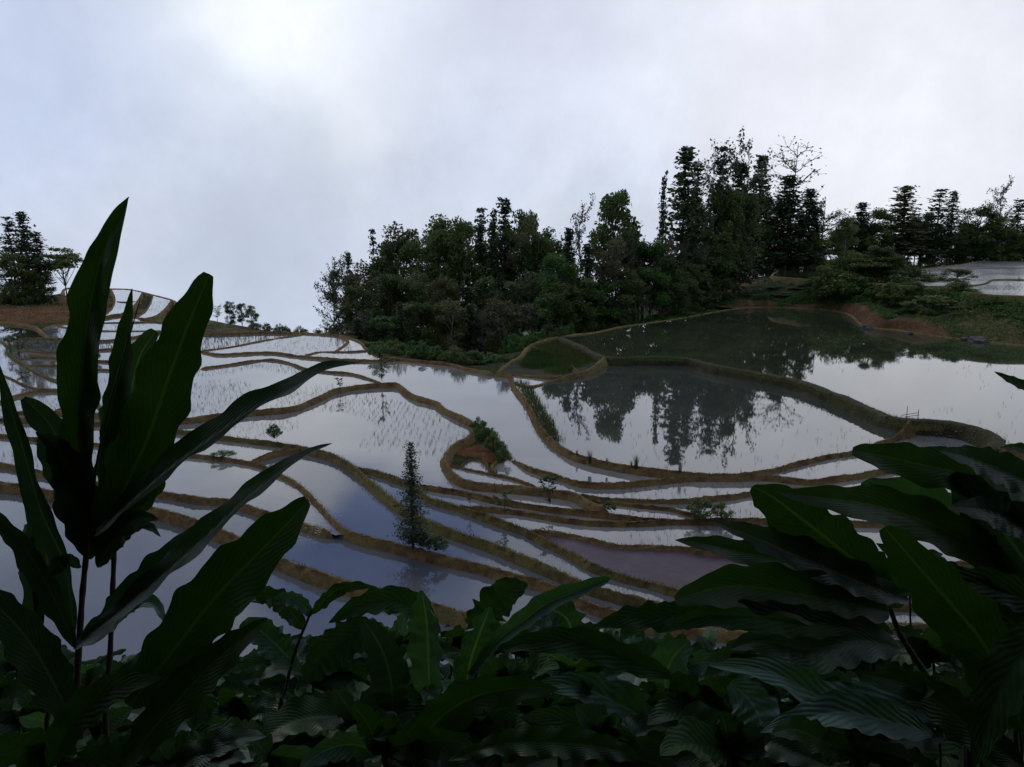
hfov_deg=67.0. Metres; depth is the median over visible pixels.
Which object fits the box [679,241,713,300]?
thin tree
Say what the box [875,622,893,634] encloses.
leafy shrub
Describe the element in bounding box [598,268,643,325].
broadleaf tree
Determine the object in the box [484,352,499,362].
leafy bush
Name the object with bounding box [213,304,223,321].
thin tree
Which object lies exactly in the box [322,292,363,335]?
thin tree
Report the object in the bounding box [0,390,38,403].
earth bank
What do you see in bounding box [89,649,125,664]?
leafy shrub
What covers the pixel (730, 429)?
paddy water
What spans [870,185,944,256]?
conifer tree
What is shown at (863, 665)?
leafy shrub
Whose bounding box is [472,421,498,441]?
leafy bush
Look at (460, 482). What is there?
earth bank
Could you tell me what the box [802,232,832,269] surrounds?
broadleaf tree
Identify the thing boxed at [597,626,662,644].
leafy shrub
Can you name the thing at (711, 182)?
thin tree
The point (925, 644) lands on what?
leafy shrub
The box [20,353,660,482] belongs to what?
paddy water
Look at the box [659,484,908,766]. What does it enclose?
ginger plant
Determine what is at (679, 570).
paddy water
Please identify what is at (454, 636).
leafy shrub
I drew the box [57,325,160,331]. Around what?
earth bank
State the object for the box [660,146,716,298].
conifer tree
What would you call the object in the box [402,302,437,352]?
broadleaf tree
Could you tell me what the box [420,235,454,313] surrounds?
broadleaf tree
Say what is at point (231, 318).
broadleaf tree
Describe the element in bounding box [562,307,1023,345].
earth bank
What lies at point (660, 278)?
broadleaf tree
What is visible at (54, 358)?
earth bank
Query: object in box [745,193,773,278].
broadleaf tree
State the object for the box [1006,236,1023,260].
broadleaf tree
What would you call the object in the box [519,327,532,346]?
flowering shrub
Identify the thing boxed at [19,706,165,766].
leafy shrub
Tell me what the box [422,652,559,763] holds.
leafy shrub
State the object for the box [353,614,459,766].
leafy shrub
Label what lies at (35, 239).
conifer tree
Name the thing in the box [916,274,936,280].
broadleaf tree
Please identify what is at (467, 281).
conifer tree
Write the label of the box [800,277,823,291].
broadleaf tree
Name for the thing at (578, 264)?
thin tree
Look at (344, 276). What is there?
broadleaf tree
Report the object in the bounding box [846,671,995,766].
leafy shrub
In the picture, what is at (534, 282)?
broadleaf tree
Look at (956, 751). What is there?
leafy shrub
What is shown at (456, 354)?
leafy bush
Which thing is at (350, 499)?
paddy water
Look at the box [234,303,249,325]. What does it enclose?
broadleaf tree
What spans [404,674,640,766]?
leafy shrub
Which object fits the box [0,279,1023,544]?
rice seedlings
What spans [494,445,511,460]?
leafy bush
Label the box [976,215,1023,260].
broadleaf tree
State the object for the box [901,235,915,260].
broadleaf tree
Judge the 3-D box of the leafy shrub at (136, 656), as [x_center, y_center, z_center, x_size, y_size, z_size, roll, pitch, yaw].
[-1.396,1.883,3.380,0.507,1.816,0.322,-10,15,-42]
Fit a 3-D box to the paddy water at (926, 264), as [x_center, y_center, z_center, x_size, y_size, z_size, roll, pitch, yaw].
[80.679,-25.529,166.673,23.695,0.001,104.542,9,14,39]
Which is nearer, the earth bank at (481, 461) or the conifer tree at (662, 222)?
the earth bank at (481, 461)
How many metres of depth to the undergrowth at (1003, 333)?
78.89 m
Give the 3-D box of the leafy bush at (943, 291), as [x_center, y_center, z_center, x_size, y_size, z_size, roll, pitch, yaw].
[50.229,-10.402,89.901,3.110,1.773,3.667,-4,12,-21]
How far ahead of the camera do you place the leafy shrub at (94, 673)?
3.06 m
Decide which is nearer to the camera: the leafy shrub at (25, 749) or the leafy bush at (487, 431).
the leafy shrub at (25, 749)
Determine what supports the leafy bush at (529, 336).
on the ground at (476, 449)
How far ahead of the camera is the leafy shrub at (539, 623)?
3.19 m
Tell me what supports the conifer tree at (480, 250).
on the ground at (476, 449)
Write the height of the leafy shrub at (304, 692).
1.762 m
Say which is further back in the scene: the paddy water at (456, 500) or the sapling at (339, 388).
the sapling at (339, 388)
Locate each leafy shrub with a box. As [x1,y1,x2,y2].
[0,643,20,732]
[0,673,33,699]
[0,687,45,733]
[0,727,156,766]
[4,671,18,678]
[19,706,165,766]
[21,657,74,732]
[61,645,136,664]
[72,654,133,685]
[80,665,111,686]
[82,659,95,664]
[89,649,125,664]
[101,670,147,708]
[120,717,265,766]
[127,696,240,731]
[129,651,140,661]
[210,687,277,724]
[211,671,268,696]
[214,690,271,764]
[215,709,358,766]
[223,644,311,704]
[236,656,295,695]
[239,581,374,709]
[252,637,370,696]
[260,679,424,766]
[260,731,399,766]
[261,684,311,766]
[267,724,356,766]
[283,688,309,703]
[283,690,329,699]
[290,634,370,731]
[300,702,484,766]
[301,585,443,713]
[306,686,320,692]
[322,729,396,766]
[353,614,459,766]
[358,760,374,766]
[361,664,397,762]
[367,658,447,692]
[372,663,453,762]
[373,684,524,743]
[393,713,592,766]
[403,624,494,676]
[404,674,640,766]
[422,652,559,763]
[453,576,671,681]
[494,626,541,658]
[504,702,676,766]
[515,680,593,725]
[532,618,599,630]
[538,653,606,676]
[540,600,701,726]
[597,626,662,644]
[599,632,715,680]
[615,672,678,723]
[646,673,791,724]
[650,627,717,649]
[655,701,829,766]
[669,671,779,766]
[696,633,712,649]
[699,639,780,677]
[736,673,746,676]
[739,668,851,708]
[764,715,944,766]
[830,760,852,766]
[836,658,898,766]
[841,669,943,734]
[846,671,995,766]
[851,678,962,755]
[859,624,963,766]
[868,728,1023,766]
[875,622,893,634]
[876,755,1023,766]
[908,549,946,670]
[909,559,965,766]
[917,664,937,672]
[921,728,962,761]
[931,665,1019,766]
[936,666,1023,751]
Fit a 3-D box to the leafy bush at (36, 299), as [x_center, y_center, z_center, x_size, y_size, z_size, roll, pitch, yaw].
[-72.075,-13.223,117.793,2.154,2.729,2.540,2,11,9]
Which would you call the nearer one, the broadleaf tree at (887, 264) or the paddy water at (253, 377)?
the paddy water at (253, 377)
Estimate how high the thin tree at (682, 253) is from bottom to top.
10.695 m
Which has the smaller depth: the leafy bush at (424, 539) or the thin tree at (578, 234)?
the leafy bush at (424, 539)
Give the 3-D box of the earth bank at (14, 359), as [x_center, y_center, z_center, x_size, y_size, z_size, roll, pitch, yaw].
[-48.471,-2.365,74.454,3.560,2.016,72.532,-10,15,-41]
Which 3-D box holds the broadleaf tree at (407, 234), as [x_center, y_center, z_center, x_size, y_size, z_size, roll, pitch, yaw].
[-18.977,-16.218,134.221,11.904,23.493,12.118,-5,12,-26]
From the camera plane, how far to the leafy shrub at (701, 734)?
1.66 m
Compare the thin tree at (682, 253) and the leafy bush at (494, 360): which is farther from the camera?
the thin tree at (682, 253)
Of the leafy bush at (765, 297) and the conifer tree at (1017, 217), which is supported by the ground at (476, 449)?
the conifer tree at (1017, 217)
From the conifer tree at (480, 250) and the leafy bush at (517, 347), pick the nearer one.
the leafy bush at (517, 347)
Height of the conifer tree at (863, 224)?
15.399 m
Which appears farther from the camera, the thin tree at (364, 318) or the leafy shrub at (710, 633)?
the thin tree at (364, 318)
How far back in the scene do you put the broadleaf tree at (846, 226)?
149.07 m
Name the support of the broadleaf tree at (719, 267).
on the ground at (476, 449)
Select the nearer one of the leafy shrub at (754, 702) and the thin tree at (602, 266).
the leafy shrub at (754, 702)
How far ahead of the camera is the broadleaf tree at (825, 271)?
106.19 m
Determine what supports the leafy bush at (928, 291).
on the ground at (476, 449)
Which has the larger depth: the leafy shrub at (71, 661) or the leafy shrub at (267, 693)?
the leafy shrub at (267, 693)
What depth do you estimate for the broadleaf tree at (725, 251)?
110.13 m
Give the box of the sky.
[0,0,1023,332]
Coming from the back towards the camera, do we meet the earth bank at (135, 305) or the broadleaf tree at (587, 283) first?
the earth bank at (135, 305)
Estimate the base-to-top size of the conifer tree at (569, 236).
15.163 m
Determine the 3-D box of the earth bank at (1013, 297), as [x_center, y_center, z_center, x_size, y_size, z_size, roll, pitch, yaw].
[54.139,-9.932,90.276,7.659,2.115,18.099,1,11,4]
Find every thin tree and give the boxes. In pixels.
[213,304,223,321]
[313,250,352,333]
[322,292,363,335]
[352,308,382,349]
[464,306,500,355]
[475,311,507,352]
[511,270,542,331]
[515,303,550,342]
[559,193,599,280]
[561,259,582,285]
[587,245,618,318]
[605,219,643,315]
[619,235,646,315]
[623,265,651,322]
[665,240,690,307]
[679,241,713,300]
[698,138,739,285]
[719,126,775,292]
[767,135,826,262]
[797,195,854,264]
[984,175,1018,241]
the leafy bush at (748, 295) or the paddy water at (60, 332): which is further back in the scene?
the leafy bush at (748, 295)
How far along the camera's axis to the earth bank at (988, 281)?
102.43 m
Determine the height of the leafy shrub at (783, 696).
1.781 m
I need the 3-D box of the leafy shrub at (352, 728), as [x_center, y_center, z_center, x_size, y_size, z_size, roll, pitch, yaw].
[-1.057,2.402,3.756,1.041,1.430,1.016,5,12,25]
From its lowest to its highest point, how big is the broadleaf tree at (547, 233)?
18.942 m
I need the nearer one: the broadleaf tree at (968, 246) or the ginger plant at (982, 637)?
the ginger plant at (982, 637)
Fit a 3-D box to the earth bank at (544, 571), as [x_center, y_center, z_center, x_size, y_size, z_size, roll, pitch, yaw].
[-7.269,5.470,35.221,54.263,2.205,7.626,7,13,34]
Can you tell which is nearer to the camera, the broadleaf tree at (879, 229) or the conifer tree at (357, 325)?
the conifer tree at (357, 325)
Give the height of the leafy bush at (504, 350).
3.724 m
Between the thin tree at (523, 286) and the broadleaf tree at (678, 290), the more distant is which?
the thin tree at (523, 286)
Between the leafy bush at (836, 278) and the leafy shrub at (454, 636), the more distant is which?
the leafy bush at (836, 278)
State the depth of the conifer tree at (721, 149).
113.93 m
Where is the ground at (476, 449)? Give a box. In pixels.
[0,275,1023,763]
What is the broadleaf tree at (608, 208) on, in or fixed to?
on the ground at (476, 449)
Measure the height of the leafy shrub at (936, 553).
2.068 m
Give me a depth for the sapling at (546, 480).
31.48 m
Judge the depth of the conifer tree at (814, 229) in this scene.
148.37 m
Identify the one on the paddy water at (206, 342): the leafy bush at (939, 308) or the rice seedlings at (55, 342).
the rice seedlings at (55, 342)
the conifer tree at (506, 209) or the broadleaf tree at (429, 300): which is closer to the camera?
the broadleaf tree at (429, 300)
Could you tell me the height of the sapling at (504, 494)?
1.076 m
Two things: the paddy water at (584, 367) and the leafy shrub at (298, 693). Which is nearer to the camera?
the leafy shrub at (298, 693)
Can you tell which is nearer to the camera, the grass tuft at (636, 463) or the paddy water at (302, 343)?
the grass tuft at (636, 463)
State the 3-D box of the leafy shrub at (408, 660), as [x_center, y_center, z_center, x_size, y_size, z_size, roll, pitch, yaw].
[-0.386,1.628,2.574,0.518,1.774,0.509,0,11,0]
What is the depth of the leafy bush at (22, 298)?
115.87 m
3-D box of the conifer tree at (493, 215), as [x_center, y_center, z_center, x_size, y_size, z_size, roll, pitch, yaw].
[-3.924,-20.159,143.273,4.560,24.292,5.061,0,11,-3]
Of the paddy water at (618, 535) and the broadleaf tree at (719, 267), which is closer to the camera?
the paddy water at (618, 535)
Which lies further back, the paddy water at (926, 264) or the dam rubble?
the paddy water at (926, 264)
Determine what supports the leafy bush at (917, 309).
on the ground at (476, 449)
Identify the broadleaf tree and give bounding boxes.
[0,251,39,301]
[28,257,57,302]
[223,301,236,323]
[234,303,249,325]
[244,305,259,327]
[324,269,367,334]
[338,285,374,324]
[342,259,378,343]
[348,274,392,342]
[361,274,409,336]
[363,257,400,351]
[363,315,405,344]
[369,221,430,311]
[378,236,415,314]
[380,273,413,316]
[387,303,435,348]
[389,278,429,329]
[393,236,425,315]
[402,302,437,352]
[406,270,444,338]
[414,235,439,277]
[419,213,478,303]
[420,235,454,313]
[422,302,449,357]
[424,227,466,314]
[430,274,461,345]
[434,298,469,357]
[437,278,463,340]
[441,215,485,344]
[444,306,479,355]
[462,275,505,346]
[481,296,521,354]
[484,225,525,320]
[494,303,536,346]
[497,281,538,332]
[501,209,538,280]
[507,214,538,332]
[514,234,550,328]
[516,271,561,309]
[520,235,567,326]
[525,226,556,330]
[525,331,537,342]
[532,252,582,325]
[535,281,589,335]
[559,277,606,329]
[560,288,598,332]
[579,192,648,319]
[580,281,621,331]
[588,189,636,294]
[590,235,631,322]
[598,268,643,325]
[632,240,680,316]
[633,266,671,319]
[644,263,687,313]
[645,235,682,313]
[659,271,698,315]
[675,262,712,313]
[684,227,727,305]
[692,197,709,243]
[700,190,743,294]
[700,231,739,304]
[716,184,745,291]
[733,189,759,292]
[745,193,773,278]
[749,226,771,268]
[752,222,785,276]
[766,196,783,275]
[770,232,803,270]
[788,226,808,266]
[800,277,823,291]
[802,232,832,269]
[810,265,838,302]
[822,259,842,291]
[823,229,854,258]
[827,215,860,267]
[843,239,867,256]
[846,252,871,282]
[849,257,907,284]
[857,207,902,257]
[862,245,895,279]
[864,284,884,294]
[870,256,904,281]
[874,227,893,245]
[880,282,901,303]
[883,239,902,253]
[883,254,912,279]
[895,260,915,278]
[896,281,928,301]
[900,222,924,257]
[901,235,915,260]
[909,212,941,250]
[910,243,929,260]
[915,235,939,260]
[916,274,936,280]
[930,268,979,285]
[931,240,954,260]
[938,233,960,259]
[941,242,962,260]
[945,282,971,292]
[955,204,1005,260]
[955,234,981,260]
[960,225,994,259]
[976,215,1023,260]
[991,243,1015,260]
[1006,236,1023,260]
[1012,243,1023,260]
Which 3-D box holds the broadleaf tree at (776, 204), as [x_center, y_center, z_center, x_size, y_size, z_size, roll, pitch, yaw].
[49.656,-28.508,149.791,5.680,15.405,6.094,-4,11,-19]
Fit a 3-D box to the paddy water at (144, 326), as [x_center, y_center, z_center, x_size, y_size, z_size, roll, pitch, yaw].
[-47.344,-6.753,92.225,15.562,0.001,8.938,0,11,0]
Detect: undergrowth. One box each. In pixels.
[0,296,69,321]
[617,277,1023,326]
[704,296,968,336]
[938,295,1023,342]
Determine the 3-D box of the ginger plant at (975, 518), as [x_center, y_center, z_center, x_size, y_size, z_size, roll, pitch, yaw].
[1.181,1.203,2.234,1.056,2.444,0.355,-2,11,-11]
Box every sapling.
[4,338,14,351]
[8,334,27,356]
[18,371,30,382]
[335,377,342,389]
[375,345,388,380]
[493,488,513,514]
[537,474,560,504]
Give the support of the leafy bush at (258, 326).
on the ground at (476, 449)
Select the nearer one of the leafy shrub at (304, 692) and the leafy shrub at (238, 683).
the leafy shrub at (238, 683)
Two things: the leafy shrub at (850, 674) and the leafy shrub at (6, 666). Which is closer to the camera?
the leafy shrub at (6, 666)
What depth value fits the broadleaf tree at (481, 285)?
115.88 m
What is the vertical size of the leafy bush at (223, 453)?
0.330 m
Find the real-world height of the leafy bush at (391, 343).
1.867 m
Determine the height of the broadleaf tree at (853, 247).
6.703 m
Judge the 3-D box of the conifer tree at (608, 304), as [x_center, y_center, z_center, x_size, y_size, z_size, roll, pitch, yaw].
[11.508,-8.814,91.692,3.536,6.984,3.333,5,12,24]
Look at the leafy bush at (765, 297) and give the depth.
112.42 m
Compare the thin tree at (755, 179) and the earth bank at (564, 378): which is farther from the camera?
the thin tree at (755, 179)
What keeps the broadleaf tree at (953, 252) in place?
on the ground at (476, 449)
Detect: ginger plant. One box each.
[0,197,361,766]
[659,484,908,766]
[709,525,1023,766]
[775,371,1023,749]
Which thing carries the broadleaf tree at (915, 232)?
on the ground at (476, 449)
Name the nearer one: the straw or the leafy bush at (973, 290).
the straw
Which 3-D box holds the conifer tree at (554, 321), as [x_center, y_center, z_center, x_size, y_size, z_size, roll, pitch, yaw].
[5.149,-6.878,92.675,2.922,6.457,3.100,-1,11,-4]
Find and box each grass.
[0,342,1008,637]
[512,379,562,440]
[517,340,586,366]
[538,339,592,368]
[540,358,596,373]
[620,355,682,361]
[689,361,893,420]
[887,415,947,431]
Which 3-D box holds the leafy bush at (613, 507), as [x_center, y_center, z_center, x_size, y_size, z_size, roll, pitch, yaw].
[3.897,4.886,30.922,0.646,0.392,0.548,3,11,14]
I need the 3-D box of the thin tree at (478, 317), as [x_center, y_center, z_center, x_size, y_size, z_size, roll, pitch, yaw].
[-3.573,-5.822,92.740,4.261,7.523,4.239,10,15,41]
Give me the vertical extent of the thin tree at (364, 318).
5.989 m
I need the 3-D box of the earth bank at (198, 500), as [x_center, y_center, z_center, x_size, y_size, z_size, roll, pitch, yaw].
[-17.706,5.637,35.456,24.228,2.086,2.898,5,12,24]
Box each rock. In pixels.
[860,324,869,327]
[968,336,984,341]
[978,339,987,342]
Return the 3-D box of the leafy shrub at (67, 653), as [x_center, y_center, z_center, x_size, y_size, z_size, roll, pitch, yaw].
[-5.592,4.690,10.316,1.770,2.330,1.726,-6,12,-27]
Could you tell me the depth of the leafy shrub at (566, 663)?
2.64 m
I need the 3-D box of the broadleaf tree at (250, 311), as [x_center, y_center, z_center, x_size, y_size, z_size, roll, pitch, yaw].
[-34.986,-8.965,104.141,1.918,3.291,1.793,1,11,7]
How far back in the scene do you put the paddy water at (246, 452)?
41.71 m
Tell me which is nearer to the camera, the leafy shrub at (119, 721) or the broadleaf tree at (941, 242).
the leafy shrub at (119, 721)
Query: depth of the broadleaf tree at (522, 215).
135.30 m
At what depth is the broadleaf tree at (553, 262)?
89.31 m
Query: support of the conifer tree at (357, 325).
on the ground at (476, 449)
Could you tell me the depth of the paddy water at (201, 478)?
36.13 m
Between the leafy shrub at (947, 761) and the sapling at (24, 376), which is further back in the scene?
the sapling at (24, 376)
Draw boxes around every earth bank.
[0,321,47,336]
[0,340,100,409]
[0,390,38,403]
[0,418,929,634]
[0,434,99,447]
[0,462,332,538]
[0,481,503,629]
[4,375,60,410]
[10,331,160,341]
[13,348,111,353]
[21,356,107,362]
[28,364,108,370]
[42,321,161,329]
[54,382,608,512]
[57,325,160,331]
[60,288,176,305]
[105,289,115,318]
[105,317,162,321]
[106,292,143,318]
[137,295,155,321]
[147,301,172,319]
[189,454,898,642]
[200,358,380,382]
[201,333,303,350]
[201,350,398,361]
[204,331,492,375]
[252,448,300,462]
[304,350,365,355]
[335,336,349,350]
[358,467,913,611]
[420,485,885,527]
[449,465,535,486]
[460,505,670,527]
[461,458,490,472]
[473,422,511,459]
[490,457,506,473]
[493,372,915,481]
[496,337,556,371]
[512,460,885,488]
[513,357,608,379]
[514,376,568,387]
[531,346,579,372]
[532,529,974,567]
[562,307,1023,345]
[581,487,950,504]
[590,500,706,518]
[715,299,960,337]
[770,267,822,285]
[852,278,1023,295]
[878,261,980,274]
[961,286,1023,304]
[998,447,1023,459]
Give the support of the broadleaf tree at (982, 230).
on the ground at (476, 449)
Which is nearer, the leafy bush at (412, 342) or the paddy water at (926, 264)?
the leafy bush at (412, 342)
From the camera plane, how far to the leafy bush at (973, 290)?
87.78 m
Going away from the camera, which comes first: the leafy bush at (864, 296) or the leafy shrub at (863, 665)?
the leafy shrub at (863, 665)
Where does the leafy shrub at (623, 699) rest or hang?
on the ground at (476, 449)
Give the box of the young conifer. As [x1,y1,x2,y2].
[386,441,436,546]
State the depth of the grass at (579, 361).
67.01 m
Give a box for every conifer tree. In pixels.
[0,216,26,291]
[4,211,54,301]
[18,231,61,302]
[342,252,355,332]
[345,318,376,347]
[367,229,379,301]
[392,302,412,354]
[455,274,480,344]
[458,303,486,356]
[469,207,490,283]
[472,223,488,343]
[480,220,504,332]
[487,208,497,285]
[495,197,517,303]
[533,302,549,339]
[544,304,563,336]
[553,227,579,325]
[577,243,598,326]
[597,279,618,328]
[654,175,668,264]
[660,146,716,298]
[684,160,721,299]
[687,267,719,308]
[700,146,744,286]
[701,191,762,294]
[726,162,768,294]
[748,154,782,278]
[763,174,823,269]
[789,188,832,269]
[803,208,822,267]
[835,202,880,257]
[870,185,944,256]
[914,189,962,260]
[941,190,972,260]
[1002,199,1023,260]
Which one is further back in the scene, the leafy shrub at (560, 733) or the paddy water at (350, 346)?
the paddy water at (350, 346)
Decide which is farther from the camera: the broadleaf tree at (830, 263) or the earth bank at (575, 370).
the broadleaf tree at (830, 263)
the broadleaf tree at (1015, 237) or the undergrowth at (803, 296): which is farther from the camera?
the broadleaf tree at (1015, 237)
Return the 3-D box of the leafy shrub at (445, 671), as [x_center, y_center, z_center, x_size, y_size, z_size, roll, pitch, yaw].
[-0.562,2.644,4.901,1.145,1.457,1.113,-5,12,-25]
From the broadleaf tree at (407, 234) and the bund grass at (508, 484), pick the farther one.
the broadleaf tree at (407, 234)
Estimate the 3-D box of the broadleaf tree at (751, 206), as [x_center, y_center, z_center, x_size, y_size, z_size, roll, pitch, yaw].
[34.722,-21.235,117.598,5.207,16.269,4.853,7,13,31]
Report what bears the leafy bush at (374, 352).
on the ground at (476, 449)
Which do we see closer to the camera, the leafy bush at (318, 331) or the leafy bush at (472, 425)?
the leafy bush at (472, 425)
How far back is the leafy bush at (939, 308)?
85.27 m
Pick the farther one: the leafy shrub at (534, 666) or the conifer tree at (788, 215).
the conifer tree at (788, 215)
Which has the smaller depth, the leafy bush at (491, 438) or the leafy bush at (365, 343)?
the leafy bush at (491, 438)
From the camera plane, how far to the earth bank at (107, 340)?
81.55 m
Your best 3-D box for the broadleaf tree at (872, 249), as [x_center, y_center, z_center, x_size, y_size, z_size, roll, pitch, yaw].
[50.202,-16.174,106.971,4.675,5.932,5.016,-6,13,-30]
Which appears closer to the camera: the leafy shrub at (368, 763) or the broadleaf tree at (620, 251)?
the leafy shrub at (368, 763)
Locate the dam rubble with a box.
[557,337,1005,448]
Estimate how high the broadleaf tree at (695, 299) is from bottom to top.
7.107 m
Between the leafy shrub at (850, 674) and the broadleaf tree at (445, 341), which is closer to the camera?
the leafy shrub at (850, 674)
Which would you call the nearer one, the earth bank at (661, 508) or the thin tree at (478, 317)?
the earth bank at (661, 508)
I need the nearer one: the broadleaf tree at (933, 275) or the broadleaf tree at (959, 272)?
the broadleaf tree at (959, 272)
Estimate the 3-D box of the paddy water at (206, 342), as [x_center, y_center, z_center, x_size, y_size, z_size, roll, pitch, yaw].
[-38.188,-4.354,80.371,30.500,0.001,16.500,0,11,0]
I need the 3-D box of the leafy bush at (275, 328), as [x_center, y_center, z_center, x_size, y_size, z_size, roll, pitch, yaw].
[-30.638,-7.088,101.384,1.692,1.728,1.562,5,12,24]
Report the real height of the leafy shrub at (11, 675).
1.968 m
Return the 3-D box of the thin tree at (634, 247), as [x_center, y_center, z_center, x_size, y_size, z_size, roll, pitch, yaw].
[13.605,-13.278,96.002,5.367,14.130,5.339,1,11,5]
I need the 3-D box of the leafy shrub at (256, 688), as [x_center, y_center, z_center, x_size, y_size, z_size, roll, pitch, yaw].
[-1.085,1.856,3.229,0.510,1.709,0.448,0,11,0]
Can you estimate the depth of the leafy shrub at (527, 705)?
2.10 m
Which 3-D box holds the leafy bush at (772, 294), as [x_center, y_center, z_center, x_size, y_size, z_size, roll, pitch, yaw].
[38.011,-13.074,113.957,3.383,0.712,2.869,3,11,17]
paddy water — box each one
[0,324,42,340]
[0,343,97,412]
[0,379,38,399]
[0,392,59,417]
[0,422,283,460]
[0,439,342,534]
[0,469,938,665]
[0,493,514,664]
[3,334,293,350]
[12,351,110,359]
[19,388,582,508]
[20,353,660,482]
[29,361,374,417]
[42,326,144,339]
[61,323,161,330]
[105,318,146,321]
[106,301,135,314]
[112,289,141,301]
[139,296,170,317]
[208,334,345,354]
[258,455,897,637]
[309,352,384,359]
[339,338,366,351]
[365,474,925,623]
[425,490,612,520]
[451,468,524,485]
[464,461,487,471]
[487,513,962,560]
[495,460,950,499]
[503,359,572,375]
[513,376,549,384]
[515,365,898,473]
[542,535,971,603]
[563,308,1023,443]
[564,346,596,370]
[598,504,692,518]
[642,497,864,520]
[772,435,975,478]
[774,268,821,278]
[869,259,975,273]
[872,261,1023,285]
[971,281,1023,294]
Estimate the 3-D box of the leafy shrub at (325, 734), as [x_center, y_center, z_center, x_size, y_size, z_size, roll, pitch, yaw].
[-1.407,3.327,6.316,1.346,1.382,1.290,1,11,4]
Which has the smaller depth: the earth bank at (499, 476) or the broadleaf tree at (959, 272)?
the earth bank at (499, 476)
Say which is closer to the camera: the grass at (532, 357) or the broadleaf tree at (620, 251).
the grass at (532, 357)
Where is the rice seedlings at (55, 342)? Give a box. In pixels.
[3,331,290,350]
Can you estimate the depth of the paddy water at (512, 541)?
28.74 m
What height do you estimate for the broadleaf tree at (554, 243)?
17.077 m
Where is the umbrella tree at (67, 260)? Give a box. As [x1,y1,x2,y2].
[39,246,82,297]
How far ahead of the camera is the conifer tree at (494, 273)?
128.85 m
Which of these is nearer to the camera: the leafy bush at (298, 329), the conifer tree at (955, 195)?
the leafy bush at (298, 329)
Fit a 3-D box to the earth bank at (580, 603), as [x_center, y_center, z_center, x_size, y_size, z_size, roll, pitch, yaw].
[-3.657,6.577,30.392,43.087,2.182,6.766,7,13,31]
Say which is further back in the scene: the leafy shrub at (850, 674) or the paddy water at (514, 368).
the paddy water at (514, 368)
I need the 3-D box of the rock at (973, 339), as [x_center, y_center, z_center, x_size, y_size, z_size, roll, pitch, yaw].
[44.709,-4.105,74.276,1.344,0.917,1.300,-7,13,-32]
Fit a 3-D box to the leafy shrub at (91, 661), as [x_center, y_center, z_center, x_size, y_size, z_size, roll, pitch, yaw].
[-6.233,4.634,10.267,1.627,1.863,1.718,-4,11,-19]
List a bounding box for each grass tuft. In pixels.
[586,450,593,463]
[633,455,639,467]
[677,460,682,471]
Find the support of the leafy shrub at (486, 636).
on the ground at (476, 449)
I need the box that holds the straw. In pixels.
[305,514,340,542]
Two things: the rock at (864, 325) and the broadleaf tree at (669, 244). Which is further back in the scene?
the broadleaf tree at (669, 244)
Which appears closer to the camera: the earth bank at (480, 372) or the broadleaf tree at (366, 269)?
the earth bank at (480, 372)
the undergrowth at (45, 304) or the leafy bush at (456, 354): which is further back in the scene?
the undergrowth at (45, 304)
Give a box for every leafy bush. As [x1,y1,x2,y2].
[0,290,17,303]
[11,290,29,304]
[31,289,47,303]
[43,292,58,303]
[209,449,236,456]
[248,322,262,329]
[262,323,272,330]
[265,423,282,438]
[273,323,282,330]
[276,325,290,331]
[293,326,303,331]
[312,328,322,333]
[362,341,379,348]
[367,341,390,356]
[383,338,401,353]
[389,342,406,354]
[404,340,422,356]
[406,340,431,359]
[414,530,430,547]
[419,533,448,551]
[423,347,436,359]
[426,345,443,360]
[437,350,454,362]
[442,346,467,363]
[458,349,483,364]
[468,350,490,364]
[468,416,484,428]
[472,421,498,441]
[482,432,505,451]
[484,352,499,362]
[490,354,510,362]
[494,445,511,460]
[498,331,513,354]
[506,333,523,352]
[519,332,534,347]
[536,329,547,340]
[548,329,559,337]
[560,323,575,336]
[560,328,567,336]
[596,322,606,331]
[602,501,616,509]
[612,318,628,326]
[641,315,653,322]
[650,312,664,320]
[661,313,675,317]
[685,497,715,519]
[710,501,735,518]
[719,292,740,302]
[737,291,756,298]
[749,294,775,299]
[758,293,779,295]
[812,268,864,300]
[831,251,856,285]
[838,276,872,295]
[839,292,861,299]
[851,287,875,301]
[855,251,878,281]
[873,274,915,284]
[873,284,889,297]
[876,286,938,297]
[889,292,912,305]
[896,305,912,313]
[898,294,958,308]
[905,267,939,281]
[907,286,929,303]
[907,305,925,311]
[910,287,938,302]
[918,308,935,315]
[930,287,955,298]
[933,307,950,312]
[952,284,966,291]
[955,287,984,294]
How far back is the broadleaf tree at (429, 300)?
118.23 m
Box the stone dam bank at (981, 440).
[556,337,1007,451]
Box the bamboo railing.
[901,406,918,419]
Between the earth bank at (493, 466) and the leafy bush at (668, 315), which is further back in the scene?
the leafy bush at (668, 315)
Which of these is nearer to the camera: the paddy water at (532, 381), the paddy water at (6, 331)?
the paddy water at (532, 381)
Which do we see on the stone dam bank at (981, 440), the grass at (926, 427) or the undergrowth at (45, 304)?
the grass at (926, 427)
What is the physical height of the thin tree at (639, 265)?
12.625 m
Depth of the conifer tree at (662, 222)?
102.26 m
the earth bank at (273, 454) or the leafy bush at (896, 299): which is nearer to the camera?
the earth bank at (273, 454)
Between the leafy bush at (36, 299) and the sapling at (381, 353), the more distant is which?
the leafy bush at (36, 299)
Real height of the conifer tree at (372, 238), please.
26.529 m
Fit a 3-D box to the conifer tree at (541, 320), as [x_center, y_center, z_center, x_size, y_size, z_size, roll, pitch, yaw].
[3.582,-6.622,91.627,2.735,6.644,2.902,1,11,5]
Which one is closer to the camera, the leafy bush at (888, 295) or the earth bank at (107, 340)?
the earth bank at (107, 340)
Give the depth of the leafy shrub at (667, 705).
1.96 m
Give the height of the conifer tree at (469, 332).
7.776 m
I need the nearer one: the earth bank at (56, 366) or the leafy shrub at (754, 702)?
the leafy shrub at (754, 702)
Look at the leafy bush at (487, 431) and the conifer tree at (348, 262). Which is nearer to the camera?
the leafy bush at (487, 431)

